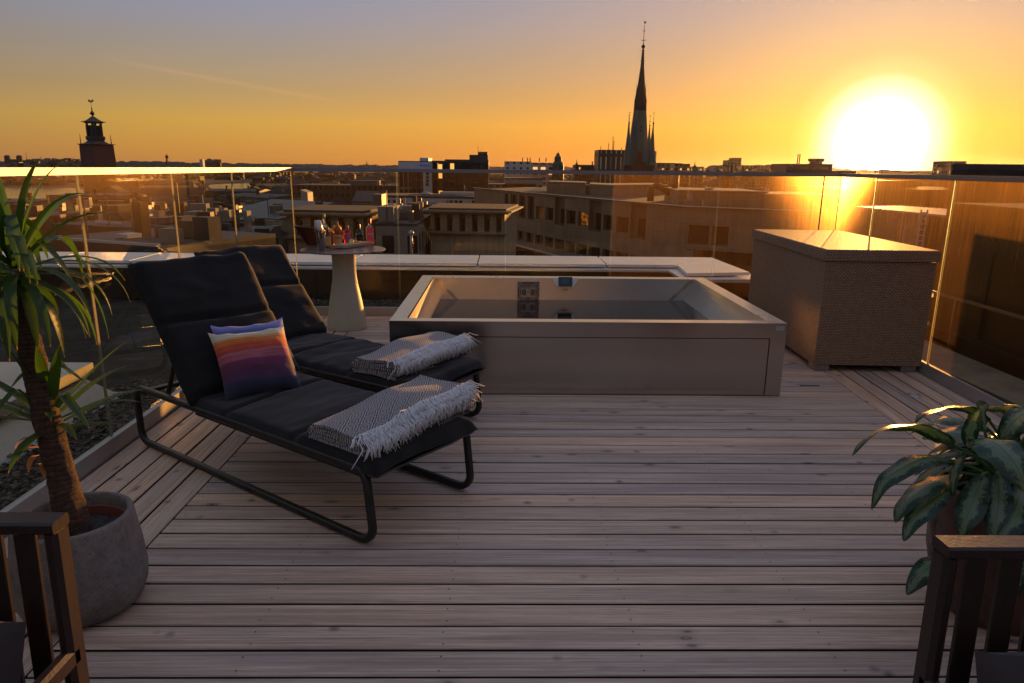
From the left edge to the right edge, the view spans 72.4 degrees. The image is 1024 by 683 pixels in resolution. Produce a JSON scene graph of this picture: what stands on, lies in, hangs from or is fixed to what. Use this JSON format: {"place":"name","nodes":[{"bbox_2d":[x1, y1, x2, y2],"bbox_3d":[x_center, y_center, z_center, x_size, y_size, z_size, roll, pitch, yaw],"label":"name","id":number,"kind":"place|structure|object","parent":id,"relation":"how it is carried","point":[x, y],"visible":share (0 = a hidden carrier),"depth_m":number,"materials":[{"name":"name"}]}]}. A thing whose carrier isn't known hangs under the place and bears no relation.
{"place":"outdoors","nodes":[
{"label":"outdoors","id":0,"kind":"place"},
{"bbox_2d":[5,188,83,198],"bbox_3d":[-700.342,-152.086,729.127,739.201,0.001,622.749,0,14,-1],"label":"lake","id":1,"kind":"structure","parent":0,"point":[15,193],"depth_m":882.55,"materials":[{"name":"grey liquid"}]},
{"bbox_2d":[10,204,89,249],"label":"city block","id":2,"kind":"structure","parent":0,"point":[61,215],"depth_m":83.50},
{"bbox_2d":[39,201,275,252],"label":"city block","id":3,"kind":"structure","parent":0,"point":[200,233],"depth_m":41.05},
{"bbox_2d":[0,158,397,168],"bbox_3d":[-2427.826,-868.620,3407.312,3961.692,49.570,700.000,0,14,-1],"label":"hills","id":4,"kind":"structure","parent":0,"point":[142,164],"depth_m":3207.78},
{"bbox_2d":[4,158,221,166],"bbox_3d":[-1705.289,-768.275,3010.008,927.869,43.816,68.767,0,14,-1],"label":"hillside houses","id":5,"kind":"structure","parent":4,"relation":"on","point":[67,162],"depth_m":2988.47,"materials":[{"name":"brown"}]},
{"bbox_2d":[208,183,250,188],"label":"lake","id":6,"kind":"structure","parent":0,"point":[235,186],"depth_m":1178.14,"materials":[{"name":"grey liquid"}]},
{"bbox_2d":[243,199,343,251],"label":"city block","id":7,"kind":"structure","parent":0,"point":[267,209],"depth_m":84.22,"materials":[{"name":"stone"}]},
{"bbox_2d":[301,189,312,200],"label":"lift tower","id":8,"kind":"structure","parent":0,"point":[306,195],"depth_m":175.93,"materials":[{"name":"concrete"}]},
{"bbox_2d":[4,171,705,256],"bbox_3d":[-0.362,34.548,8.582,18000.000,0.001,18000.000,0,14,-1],"label":"ground","id":9,"kind":"structure","parent":0,"point":[687,253],"depth_m":1351.22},
{"bbox_2d":[16,155,23,166],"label":"round tower block","id":10,"kind":"structure","parent":9,"relation":"on","point":[19,160],"depth_m":3014.22,"materials":[{"name":"concrete"}]},
{"bbox_2d":[7,193,72,207],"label":"city block","id":11,"kind":"structure","parent":9,"relation":"on","point":[43,202],"depth_m":150.37,"materials":[{"name":"concrete"}]},
{"bbox_2d":[43,188,102,210],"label":"city block","id":12,"kind":"structure","parent":9,"relation":"on","point":[87,201],"depth_m":121.69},
{"bbox_2d":[46,189,144,203],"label":"city block","id":13,"kind":"structure","parent":9,"relation":"on","point":[98,196],"depth_m":185.73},
{"bbox_2d":[78,100,119,193],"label":"brick tower","id":14,"kind":"structure","parent":9,"relation":"on","point":[96,149],"depth_m":570.02,"materials":[{"name":"brown brick"}]},
{"bbox_2d":[74,199,168,221],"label":"city block","id":15,"kind":"structure","parent":9,"relation":"on","point":[94,209],"depth_m":88.39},
{"bbox_2d":[98,192,165,204],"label":"city block","id":16,"kind":"structure","parent":9,"relation":"on","point":[118,199],"depth_m":117.20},
{"bbox_2d":[51,194,264,235],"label":"city block","id":17,"kind":"structure","parent":9,"relation":"on","point":[113,222],"depth_m":61.20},
{"bbox_2d":[151,183,232,230],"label":"city block","id":18,"kind":"structure","parent":9,"relation":"on","point":[203,209],"depth_m":56.97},
{"bbox_2d":[166,187,225,214],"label":"city block","id":19,"kind":"structure","parent":9,"relation":"on","point":[194,199],"depth_m":75.33,"materials":[{"name":"concrete"}]},
{"bbox_2d":[0,300,402,509],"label":"roof slab","id":20,"kind":"structure","parent":9,"relation":"on","point":[140,335],"depth_m":7.34,"materials":[{"name":"concrete"}]},
{"bbox_2d":[0,298,328,437],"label":"sedum roof","id":21,"kind":"structure","parent":20,"relation":"on","point":[155,364],"depth_m":6.88,"materials":[{"name":"green plant"}]},
{"bbox_2d":[0,362,122,466],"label":"roof hatch","id":22,"kind":"object","parent":21,"relation":"on","point":[13,432],"visible":0.41,"depth_m":4.92,"materials":[{"name":"paint"}]},
{"bbox_2d":[940,369,1014,403],"bbox_3d":[0.665,0.926,3.331,6.050,0.130,9.400,0,14,-1],"label":"deck underlay","id":23,"kind":"object","parent":21,"relation":"on","point":[997,396],"depth_m":5.33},
{"bbox_2d":[0,167,297,537],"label":"glass balustrade","id":24,"kind":"object","parent":23,"relation":"on","point":[96,457],"visible":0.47,"depth_m":3.92,"materials":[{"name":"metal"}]},
{"bbox_2d":[4,315,1023,682],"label":"deck","id":25,"kind":"structure","parent":23,"relation":"on","point":[536,581],"depth_m":3.02,"materials":[{"name":"brown wood"}]},
{"bbox_2d":[0,512,89,682],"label":"armchair","id":26,"kind":"object","parent":25,"relation":"on","point":[68,663],"visible":1,"depth_m":1.64,"materials":[{"name":"brown wood"}]},
{"bbox_2d":[8,491,148,630],"bbox_3d":[-1.592,0.803,2.578,0.439,0.364,0.439,0,14,-1],"label":"concrete planter","id":27,"kind":"object","parent":25,"relation":"on","point":[110,563],"visible":0.63,"depth_m":2.46,"materials":[{"name":"grey concrete"}]},
{"bbox_2d":[0,158,147,539],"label":"yucca plant","id":28,"kind":"object","parent":27,"relation":"in","point":[26,298],"visible":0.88,"depth_m":2.43,"materials":[{"name":"green plant"}]},
{"bbox_2d":[127,252,477,542],"bbox_3d":[-1.176,0.154,3.695,2.018,1.085,0.708,10,17,35],"label":"sun lounger","id":29,"kind":"object","parent":25,"relation":"on","point":[188,301],"visible":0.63,"depth_m":3.73,"materials":[{"name":"grey fabric"}]},
{"bbox_2d":[208,324,301,400],"bbox_3d":[-1.401,0.105,3.826,0.410,0.313,0.266,-9,17,-34],"label":"pillow","id":30,"kind":"object","parent":29,"relation":"on","point":[254,362],"visible":1,"depth_m":3.76,"materials":[{"name":"multicoloured fabric"}]},
{"bbox_2d":[210,318,299,379],"bbox_3d":[-1.440,0.069,3.937,0.405,0.328,0.272,-9,17,-34],"label":"pillow","id":31,"kind":"object","parent":29,"relation":"on","point":[244,329],"visible":0.17,"depth_m":3.94,"materials":[{"name":"fabric"}]},
{"bbox_2d":[308,375,484,468],"bbox_3d":[-0.557,0.330,3.284,0.456,0.178,0.899,10,17,35],"label":"folded blanket","id":32,"kind":"object","parent":29,"relation":"on","point":[387,418],"visible":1,"depth_m":3.18,"materials":[{"name":"white fabric"}]},
{"bbox_2d":[194,245,484,416],"bbox_3d":[-1.199,-0.065,4.692,2.022,1.030,0.709,9,16,31],"label":"sun lounger","id":33,"kind":"object","parent":25,"relation":"on","point":[317,349],"visible":0.54,"depth_m":4.84,"materials":[{"name":"grey fabric"}]},
{"bbox_2d":[351,331,480,380],"bbox_3d":[-0.608,0.068,4.348,0.435,0.152,0.893,9,16,32],"label":"folded blanket","id":34,"kind":"object","parent":33,"relation":"on","point":[394,359],"visible":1,"depth_m":4.22,"materials":[{"name":"white fabric"}]},
{"bbox_2d":[300,245,384,331],"bbox_3d":[-1.678,-0.530,7.042,0.824,0.800,0.824,0,14,-1],"label":"bar table","id":35,"kind":"object","parent":25,"relation":"on","point":[346,312],"visible":0.91,"depth_m":6.93,"materials":[{"name":"plastic"}]},
{"bbox_2d":[293,225,317,245],"bbox_3d":[-2.116,-1.090,7.190,0.242,0.204,0.240,0,14,-1],"label":"ice bucket","id":36,"kind":"object","parent":35,"relation":"on","point":[308,235],"visible":0.86,"depth_m":7.13,"materials":[{"name":"brown ceramic"}]},
{"bbox_2d":[314,220,324,250],"bbox_3d":[-1.858,-1.029,6.778,0.104,0.289,0.089,0,14,-1],"label":"cocktail shaker","id":37,"kind":"object","parent":35,"relation":"on","point":[318,230],"visible":1,"depth_m":6.75,"materials":[{"name":"metal"}]},
{"bbox_2d":[325,227,330,247],"bbox_3d":[-1.856,-1.054,7.054,0.062,0.205,0.062,0,14,-1],"label":"bottle","id":38,"kind":"object","parent":35,"relation":"on","point":[327,239],"visible":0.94,"depth_m":7.04,"materials":[{"name":"brown glass"}]},
{"bbox_2d":[332,222,341,244],"bbox_3d":[-1.805,-1.114,7.222,0.092,0.243,0.095,-3,14,-13],"label":"bottle","id":39,"kind":"object","parent":35,"relation":"on","point":[337,234],"visible":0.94,"depth_m":7.19,"materials":[{"name":"orange"}]},
{"bbox_2d":[344,225,351,242],"bbox_3d":[-1.728,-1.122,7.354,0.082,0.196,0.082,0,14,-1],"label":"bottle","id":40,"kind":"object","parent":35,"relation":"on","point":[347,235],"visible":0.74,"depth_m":7.33,"materials":[{"name":"red"}]},
{"bbox_2d":[330,241,371,248],"bbox_3d":[-1.631,-0.979,7.115,0.130,0.036,0.478,9,16,30],"label":"tray","id":41,"kind":"object","parent":35,"relation":"on","point":[355,244],"visible":1,"depth_m":7.05,"materials":[{"name":"brown wood"}]},
{"bbox_2d":[355,224,363,240],"bbox_3d":[-1.630,-1.150,7.465,0.084,0.199,0.084,0,14,-1],"label":"bottle","id":42,"kind":"object","parent":35,"relation":"on","point":[359,235],"visible":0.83,"depth_m":7.44,"materials":[{"name":"black glass"}]},
{"bbox_2d":[366,218,373,242],"bbox_3d":[-1.518,-1.181,7.467,0.079,0.259,0.082,-3,14,-13],"label":"bottle","id":43,"kind":"object","parent":35,"relation":"on","point":[369,233],"visible":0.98,"depth_m":7.44,"materials":[{"name":"pink glass"}]},
{"bbox_2d":[86,366,1016,670],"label":"deck screws","id":44,"kind":"object","parent":25,"relation":"on","point":[456,544],"visible":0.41,"depth_m":3.19,"materials":[{"name":"metal"}]},
{"bbox_2d":[389,275,786,395],"bbox_3d":[0.528,-0.141,6.057,2.824,0.556,2.152,0,14,-1],"label":"hot tub","id":45,"kind":"object","parent":25,"relation":"on","point":[620,335],"visible":0.95,"depth_m":5.06,"materials":[{"name":"plastic"}]},
{"bbox_2d":[748,229,941,371],"bbox_3d":[2.944,-0.458,6.528,0.897,0.999,1.907,1,14,1],"label":"storage box","id":46,"kind":"object","parent":25,"relation":"on","point":[833,297],"visible":0.94,"depth_m":5.69,"materials":[{"name":"wicker"}]},
{"bbox_2d":[912,535,1023,682],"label":"armchair","id":47,"kind":"object","parent":25,"relation":"on","point":[996,661],"visible":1,"depth_m":1.58,"materials":[{"name":"brown wood"}]},
{"bbox_2d":[926,467,1023,635],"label":"carved planter","id":48,"kind":"object","parent":25,"relation":"on","point":[942,522],"visible":0.14,"depth_m":2.49,"materials":[{"name":"wood"}]},
{"bbox_2d":[852,400,1023,596],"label":"aglaonema plant","id":49,"kind":"object","parent":48,"relation":"in","point":[986,479],"visible":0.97,"depth_m":2.26,"materials":[{"name":"green plant"}]},
{"bbox_2d":[835,173,1023,417],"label":"glass balustrade","id":50,"kind":"object","parent":23,"relation":"on","point":[890,183],"visible":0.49,"depth_m":5.48,"materials":[{"name":"glass"}]},
{"bbox_2d":[922,340,1023,406],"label":"stone coping","id":51,"kind":"object","parent":23,"relation":"on","point":[1006,386],"depth_m":5.96,"materials":[{"name":"stone"}]},
{"bbox_2d":[0,298,403,509],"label":"gravel","id":52,"kind":"structure","parent":20,"relation":"on","point":[18,468],"depth_m":4.72,"materials":[{"name":"grey gravel"}]},
{"bbox_2d":[0,251,933,320],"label":"parapet","id":53,"kind":"structure","parent":20,"relation":"on","point":[382,276],"depth_m":9.33,"materials":[{"name":"white concrete"}]},
{"bbox_2d":[289,167,839,316],"bbox_3d":[0.580,-0.972,7.613,5.883,1.728,0.068,0,14,-1],"label":"glass balustrade","id":54,"kind":"object","parent":20,"relation":"on","point":[370,311],"visible":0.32,"depth_m":7.40,"materials":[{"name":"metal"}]},
{"bbox_2d":[925,203,1023,379],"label":"clad roof building","id":55,"kind":"structure","parent":20,"relation":"on","point":[980,312],"depth_m":6.58,"materials":[{"name":"brown metal"}]},
{"bbox_2d":[202,194,243,216],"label":"city block","id":56,"kind":"structure","parent":9,"relation":"on","point":[238,210],"depth_m":76.07,"materials":[{"name":"concrete"}]},
{"bbox_2d":[209,193,260,206],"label":"city block","id":57,"kind":"structure","parent":9,"relation":"on","point":[228,200],"depth_m":116.59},
{"bbox_2d":[205,185,271,201],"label":"city block","id":58,"kind":"structure","parent":9,"relation":"on","point":[216,192],"depth_m":292.51,"materials":[{"name":"concrete"}]},
{"bbox_2d":[221,210,288,253],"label":"city block","id":59,"kind":"structure","parent":9,"relation":"on","point":[246,225],"depth_m":61.69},
{"bbox_2d":[275,204,378,254],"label":"attic pavilion","id":60,"kind":"structure","parent":59,"relation":"on","point":[351,216],"depth_m":64.81,"materials":[{"name":"stone"}]},
{"bbox_2d":[218,189,316,202],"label":"city block","id":61,"kind":"structure","parent":9,"relation":"on","point":[258,196],"depth_m":181.76,"materials":[{"name":"concrete"}]},
{"bbox_2d":[290,180,398,202],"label":"city block","id":62,"kind":"structure","parent":9,"relation":"on","point":[325,192],"depth_m":331.60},
{"bbox_2d":[1,172,715,192],"bbox_3d":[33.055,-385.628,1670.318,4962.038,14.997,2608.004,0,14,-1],"label":"distant woods","id":63,"kind":"object","parent":9,"relation":"on","point":[52,181],"visible":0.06,"depth_m":1281.11,"materials":[{"name":"plant"}]},
{"bbox_2d":[352,191,385,204],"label":"city block","id":64,"kind":"structure","parent":9,"relation":"on","point":[362,197],"depth_m":153.57,"materials":[{"name":"concrete"}]},
{"bbox_2d":[372,193,432,254],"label":"city block","id":65,"kind":"structure","parent":9,"relation":"on","point":[378,199],"depth_m":85.36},
{"bbox_2d":[375,190,430,254],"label":"city block","id":66,"kind":"structure","parent":9,"relation":"on","point":[392,236],"depth_m":61.90,"materials":[{"name":"grey concrete"}]},
{"bbox_2d":[398,158,432,192],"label":"hotel tower","id":67,"kind":"structure","parent":9,"relation":"on","point":[414,182],"depth_m":291.54,"materials":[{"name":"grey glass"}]},
{"bbox_2d":[432,161,444,193],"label":"glass office","id":68,"kind":"structure","parent":9,"relation":"on","point":[438,182],"depth_m":293.60,"materials":[{"name":"glass"}]},
{"bbox_2d":[0,171,929,249],"bbox_3d":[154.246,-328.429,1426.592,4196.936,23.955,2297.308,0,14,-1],"label":"distant rooftops","id":69,"kind":"object","parent":9,"relation":"on","point":[152,186],"visible":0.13,"depth_m":771.66,"materials":[{"name":"brown"}]},
{"bbox_2d":[445,155,489,191],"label":"black office","id":70,"kind":"structure","parent":9,"relation":"on","point":[455,182],"depth_m":288.07,"materials":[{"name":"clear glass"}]},
{"bbox_2d":[488,183,504,188],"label":"stepped office","id":71,"kind":"structure","parent":9,"relation":"on","point":[495,185],"depth_m":263.66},
{"bbox_2d":[505,177,542,187],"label":"banded office","id":72,"kind":"structure","parent":9,"relation":"on","point":[512,182],"depth_m":243.94,"materials":[{"name":"grey glass"}]},
{"bbox_2d":[504,158,551,186],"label":"apartment block","id":73,"kind":"structure","parent":9,"relation":"on","point":[515,165],"depth_m":438.08,"materials":[{"name":"concrete"}]},
{"bbox_2d":[552,152,563,180],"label":"domed church","id":74,"kind":"structure","parent":9,"relation":"on","point":[557,164],"depth_m":482.85,"materials":[{"name":"grey metal"}]},
{"bbox_2d":[572,165,593,183],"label":"dark roofline","id":75,"kind":"object","parent":9,"relation":"on","point":[588,178],"visible":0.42,"depth_m":584.78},
{"bbox_2d":[593,136,656,182],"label":"finned block","id":76,"kind":"structure","parent":9,"relation":"on","point":[609,160],"depth_m":505.66,"materials":[{"name":"concrete"}]},
{"bbox_2d":[620,20,654,182],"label":"church spire","id":77,"kind":"structure","parent":9,"relation":"on","point":[639,154],"depth_m":342.96,"materials":[{"name":"patinated grey"},{"name":"brick"}]},
{"bbox_2d":[655,163,669,186],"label":"skyline block","id":78,"kind":"structure","parent":9,"relation":"on","point":[663,179],"depth_m":683.22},
{"bbox_2d":[668,163,682,186],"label":"skyline block","id":79,"kind":"structure","parent":9,"relation":"on","point":[675,167],"depth_m":625.71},
{"bbox_2d":[681,164,689,187],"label":"skyline block","id":80,"kind":"structure","parent":9,"relation":"on","point":[685,178],"depth_m":644.86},
{"bbox_2d":[689,166,703,187],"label":"skyline block","id":81,"kind":"structure","parent":9,"relation":"on","point":[695,181],"depth_m":705.09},
{"bbox_2d":[716,165,727,187],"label":"skyline block","id":82,"kind":"structure","parent":9,"relation":"on","point":[721,182],"depth_m":784.13,"materials":[{"name":"concrete"}]},
{"bbox_2d":[722,160,730,187],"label":"stepped tower","id":83,"kind":"structure","parent":9,"relation":"on","point":[727,162],"depth_m":782.11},
{"bbox_2d":[729,158,741,187],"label":"tower block","id":84,"kind":"structure","parent":9,"relation":"on","point":[735,162],"depth_m":773.05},
{"bbox_2d":[734,165,770,189],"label":"long skyline block","id":85,"kind":"structure","parent":9,"relation":"on","point":[751,181],"depth_m":734.35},
{"bbox_2d":[769,154,832,191],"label":"hotel block","id":86,"kind":"structure","parent":9,"relation":"on","point":[812,166],"depth_m":343.18,"materials":[{"name":"concrete"}]},
{"bbox_2d":[830,171,855,185],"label":"hotel annex","id":87,"kind":"object","parent":9,"relation":"on","point":[835,181],"visible":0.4,"depth_m":352.98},
{"bbox_2d":[878,170,931,181],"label":"skyline block","id":88,"kind":"structure","parent":9,"relation":"on","point":[912,172],"depth_m":1469.79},
{"bbox_2d":[930,161,966,186],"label":"sunlit tower","id":89,"kind":"structure","parent":9,"relation":"on","point":[942,167],"depth_m":417.92,"materials":[{"name":"concrete"}]},
{"bbox_2d":[409,230,414,254],"bbox_3d":[-4.262,-4.129,29.837,0.280,1.243,0.239,-6,15,-24],"label":"flagpole","id":90,"kind":"object","parent":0,"point":[411,234],"visible":0.95,"depth_m":29.77,"materials":[{"name":"metal"}]},
{"bbox_2d":[387,191,473,203],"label":"long white building","id":91,"kind":"structure","parent":0,"point":[445,197],"depth_m":145.65,"materials":[{"name":"paint"}]},
{"bbox_2d":[0,0,1023,170],"label":"sky","id":92,"kind":"structure","parent":0,"point":[903,85],"materials":[{"name":"orange"}]},
{"bbox_2d":[490,164,900,173],"bbox_3d":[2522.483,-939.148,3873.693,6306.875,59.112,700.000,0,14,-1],"label":"hills","id":93,"kind":"structure","parent":0,"point":[864,171],"depth_m":3642.12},
{"bbox_2d":[473,175,923,273],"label":"beige office building","id":94,"kind":"structure","parent":0,"point":[570,218],"depth_m":77.27,"materials":[{"name":"clear stone"}]},
{"bbox_2d":[422,203,522,258],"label":"attic pavilion","id":95,"kind":"structure","parent":94,"relation":"on","point":[471,229],"depth_m":67.06,"materials":[{"name":"stone"}]},
{"bbox_2d":[485,215,489,231],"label":"window","id":96,"kind":"structure","parent":95,"relation":"in","point":[487,221],"depth_m":67.04,"materials":[{"name":"black glass"}]},
{"bbox_2d":[521,195,525,217],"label":"window","id":97,"kind":"structure","parent":94,"relation":"in","point":[523,198],"depth_m":107.93,"materials":[{"name":"black glass"}]},
{"bbox_2d":[530,196,533,219],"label":"window","id":98,"kind":"structure","parent":94,"relation":"in","point":[531,197],"depth_m":105.06,"materials":[{"name":"black glass"}]},
{"bbox_2d":[538,206,543,218],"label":"window","id":99,"kind":"structure","parent":94,"relation":"in","point":[540,209],"depth_m":102.40,"materials":[{"name":"glass"}]},
{"bbox_2d":[557,239,563,249],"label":"window","id":100,"kind":"structure","parent":94,"relation":"in","point":[560,243],"depth_m":97.30,"materials":[{"name":"brown glass"}]},
{"bbox_2d":[560,208,564,223],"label":"window","id":101,"kind":"structure","parent":94,"relation":"in","point":[562,210],"depth_m":96.24,"materials":[{"name":"black glass"}]},
{"bbox_2d":[568,241,574,252],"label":"window","id":102,"kind":"structure","parent":94,"relation":"in","point":[571,245],"depth_m":94.32,"materials":[{"name":"brown glass"}]},
{"bbox_2d":[569,210,575,224],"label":"window","id":103,"kind":"structure","parent":94,"relation":"in","point":[572,214],"depth_m":93.53,"materials":[{"name":"black glass"}]},
{"bbox_2d":[579,244,586,255],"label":"window","id":104,"kind":"structure","parent":94,"relation":"in","point":[582,248],"depth_m":91.43,"materials":[{"name":"black glass"}]},
{"bbox_2d":[580,212,587,226],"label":"window","id":105,"kind":"structure","parent":94,"relation":"in","point":[584,215],"depth_m":90.52,"materials":[{"name":"orange"}]},
{"bbox_2d":[591,246,599,256],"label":"window","id":106,"kind":"structure","parent":94,"relation":"in","point":[595,251],"depth_m":88.45,"materials":[{"name":"black glass"}]},
{"bbox_2d":[595,212,600,230],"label":"window","id":107,"kind":"structure","parent":94,"relation":"in","point":[598,214],"depth_m":87.29,"materials":[{"name":"black glass"}]},
{"bbox_2d":[606,215,612,230],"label":"window","id":108,"kind":"structure","parent":94,"relation":"in","point":[609,225],"depth_m":84.83,"materials":[{"name":"black glass"}]},
{"bbox_2d":[619,217,628,232],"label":"window","id":109,"kind":"structure","parent":94,"relation":"in","point":[623,221],"depth_m":81.80,"materials":[{"name":"brown glass"}]},
{"bbox_2d":[637,217,645,237],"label":"window","id":110,"kind":"structure","parent":94,"relation":"in","point":[641,226],"depth_m":78.47,"materials":[{"name":"brown glass"}]},
{"bbox_2d":[691,225,709,243],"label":"window","id":111,"kind":"structure","parent":94,"relation":"in","point":[699,234],"depth_m":70.79,"materials":[{"name":"glass"}]},
{"bbox_2d":[714,226,728,244],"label":"window","id":112,"kind":"structure","parent":94,"relation":"in","point":[721,233],"depth_m":69.67,"materials":[{"name":"glass"}]},
{"bbox_2d":[705,165,717,176],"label":"domed hall","id":113,"kind":"structure","parent":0,"point":[712,168],"depth_m":870.78,"materials":[{"name":"brown"}]},
{"bbox_2d":[784,168,949,289],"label":"city block","id":114,"kind":"structure","parent":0,"point":[934,226],"depth_m":89.72,"materials":[{"name":"brown metal"}]},
{"bbox_2d":[855,206,946,242],"bbox_3d":[17.649,-4.027,30.180,4.518,3.200,7.028,-4,15,-17],"label":"roof canopy","id":115,"kind":"object","parent":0,"point":[939,212],"visible":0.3,"depth_m":30.04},
{"bbox_2d":[915,210,927,246],"bbox_3d":[14.629,-3.896,25.007,0.274,1.602,0.057,0,14,-1],"label":"roof ladder","id":116,"kind":"object","parent":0,"point":[924,229],"visible":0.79,"depth_m":24.96,"materials":[{"name":"metal"}]},
{"bbox_2d":[936,164,1023,275],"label":"black roofline","id":117,"kind":"object","parent":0,"point":[991,169],"visible":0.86,"depth_m":58.98,"materials":[{"name":"metal"}]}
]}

